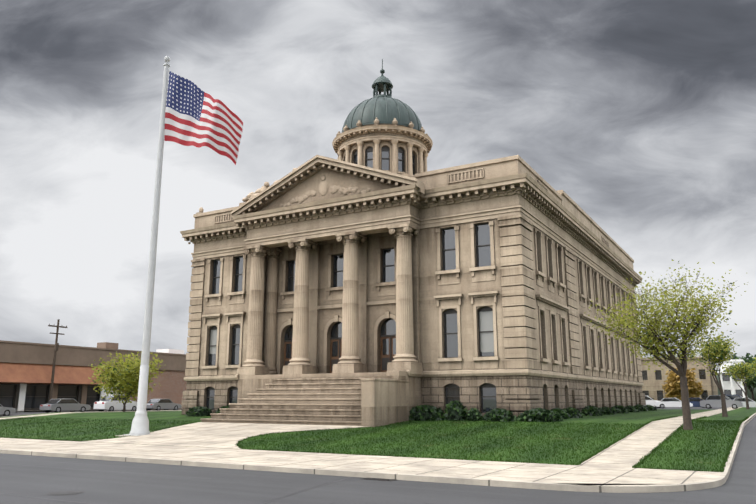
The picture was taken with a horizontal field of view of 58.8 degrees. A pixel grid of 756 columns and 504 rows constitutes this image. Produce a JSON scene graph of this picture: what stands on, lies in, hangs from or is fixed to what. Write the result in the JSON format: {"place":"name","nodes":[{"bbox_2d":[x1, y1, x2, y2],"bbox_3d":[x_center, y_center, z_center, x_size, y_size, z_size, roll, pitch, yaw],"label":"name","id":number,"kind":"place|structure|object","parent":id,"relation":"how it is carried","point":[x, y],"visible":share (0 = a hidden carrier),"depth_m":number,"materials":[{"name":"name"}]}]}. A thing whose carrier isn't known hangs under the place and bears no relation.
{"place":"outdoors","nodes":[
{"label":"outdoors","id":0,"kind":"place"},
{"bbox_2d":[0,407,741,485],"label":"pavements","id":1,"kind":"structure","parent":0,"point":[613,464],"depth_m":26.18,"materials":[{"name":"concrete"}]},
{"bbox_2d":[0,409,755,503],"bbox_3d":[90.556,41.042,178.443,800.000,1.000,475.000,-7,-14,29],"label":"roads","id":2,"kind":"structure","parent":0,"point":[104,484],"depth_m":18.34,"materials":[{"name":"grey asphalt"}]},
{"bbox_2d":[0,340,187,411],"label":"commercial block","id":3,"kind":"structure","parent":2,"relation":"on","point":[25,374],"depth_m":78.41,"materials":[{"name":"brick"}]},
{"bbox_2d":[0,461,349,503],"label":"tar seams","id":4,"kind":"object","parent":2,"relation":"on","point":[141,473],"visible":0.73,"depth_m":17.35,"materials":[{"name":"grey asphalt"}]},
{"bbox_2d":[47,478,395,495],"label":"manhole covers","id":5,"kind":"object","parent":2,"relation":"on","point":[78,492],"visible":0.92,"depth_m":17.51,"materials":[{"name":"metal"}]},
{"bbox_2d":[0,395,755,415],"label":"parked cars","id":6,"kind":"object","parent":2,"relation":"on","point":[709,402],"visible":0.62,"depth_m":78.77,"materials":[{"name":"white paint"}]},
{"bbox_2d":[750,357,755,379],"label":"tree","id":7,"kind":"object","parent":2,"relation":"on","point":[754,359],"visible":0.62,"depth_m":117.74,"materials":[{"name":"green plant"}]},
{"bbox_2d":[0,407,755,471],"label":"lawn","id":8,"kind":"structure","parent":0,"point":[644,417],"depth_m":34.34,"materials":[{"name":"green plant"}]},
{"bbox_2d":[88,351,163,411],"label":"tree","id":9,"kind":"object","parent":8,"relation":"on","point":[124,379],"visible":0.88,"depth_m":66.18,"materials":[{"name":"green plant"}]},
{"bbox_2d":[115,56,169,436],"bbox_3d":[-13.828,-0.944,41.418,1.900,24.360,1.900,-7,-14,29],"label":"flagpole","id":10,"kind":"object","parent":8,"relation":"on","point":[140,425],"visible":0.98,"depth_m":40.53,"materials":[{"name":"metal"}]},
{"bbox_2d":[164,71,242,164],"bbox_3d":[-11.122,-8.665,42.510,4.995,6.701,1.482,0,-12,-2],"label":"flag","id":11,"kind":"object","parent":10,"relation":"attached to","point":[196,116],"visible":1,"depth_m":42.83,"materials":[{"name":"multicoloured fabric"}]},
{"bbox_2d":[201,371,408,426],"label":"front steps","id":12,"kind":"structure","parent":8,"relation":"on","point":[370,401],"depth_m":43.57,"materials":[{"name":"stone"}]},
{"bbox_2d":[180,155,645,419],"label":"courthouse","id":13,"kind":"structure","parent":8,"relation":"on","point":[519,263],"depth_m":49.03,"materials":[{"name":"stone"}]},
{"bbox_2d":[237,223,422,374],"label":"portico columns","id":14,"kind":"structure","parent":13,"relation":"on","point":[404,357],"depth_m":48.88,"materials":[{"name":"stone"}]},
{"bbox_2d":[332,59,432,178],"bbox_3d":[0.397,-10.074,59.715,10.400,15.755,10.400,-7,-14,29],"label":"dome","id":15,"kind":"object","parent":13,"relation":"on","point":[383,132],"visible":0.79,"depth_m":56.49,"materials":[{"name":"metal"}]},
{"bbox_2d":[185,400,656,421],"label":"foundation shrubs","id":16,"kind":"object","parent":8,"relation":"on","point":[455,410],"visible":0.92,"depth_m":42.46,"materials":[{"name":"green plant"}]},
{"bbox_2d":[584,259,748,429],"bbox_3d":[15.027,4.704,33.913,7.620,8.749,7.157,2,-12,-8],"label":"tree","id":17,"kind":"object","parent":8,"relation":"on","point":[657,342],"visible":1,"depth_m":33.52,"materials":[{"name":"green plant"}]},
{"bbox_2d":[662,366,702,399],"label":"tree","id":18,"kind":"object","parent":8,"relation":"on","point":[672,389],"visible":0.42,"depth_m":111.84,"materials":[{"name":"plant"}]},
{"bbox_2d":[657,407,727,409],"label":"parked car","id":19,"kind":"object","parent":8,"relation":"on","point":[716,408],"visible":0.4,"depth_m":88.37,"materials":[{"name":"metal"}]},
{"bbox_2d":[677,331,739,416],"bbox_3d":[24.453,9.088,49.500,4.537,6.347,4.928,-7,-14,29],"label":"tree","id":20,"kind":"object","parent":8,"relation":"on","point":[719,350],"visible":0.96,"depth_m":48.72,"materials":[{"name":"green plant"}]},
{"bbox_2d":[723,362,755,408],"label":"tree","id":21,"kind":"object","parent":8,"relation":"on","point":[741,371],"visible":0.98,"depth_m":83.89,"materials":[{"name":"green plant"}]},
{"bbox_2d":[731,353,755,400],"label":"tree","id":22,"kind":"object","parent":8,"relation":"on","point":[751,382],"visible":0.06,"depth_m":151.16,"materials":[{"name":"green plant"}]},
{"bbox_2d":[0,0,755,372],"label":"sky","id":23,"kind":"structure","parent":0,"point":[642,112],"materials":[{"name":"grey"}]},
{"bbox_2d":[716,373,755,401],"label":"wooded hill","id":24,"kind":"structure","parent":0,"point":[749,395],"depth_m":231.85,"materials":[{"name":"green plant"}]},
{"label":"terrain","id":25,"kind":"structure","parent":0,"visible":0},
{"bbox_2d":[48,319,67,400],"bbox_3d":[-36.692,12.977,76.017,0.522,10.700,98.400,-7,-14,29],"label":"utility pole","id":26,"kind":"object","parent":25,"relation":"on","point":[54,362],"visible":0.54,"depth_m":76.23,"materials":[{"name":"brown wood"}]},
{"bbox_2d":[0,410,755,492],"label":"kerbs","id":27,"kind":"structure","parent":25,"relation":"on","point":[721,479],"depth_m":20.54,"materials":[{"name":"concrete"}]},
{"bbox_2d":[640,356,747,400],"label":"buildings","id":28,"kind":"structure","parent":25,"relation":"on","point":[653,381],"depth_m":123.70,"materials":[{"name":"white paint"}]}
]}

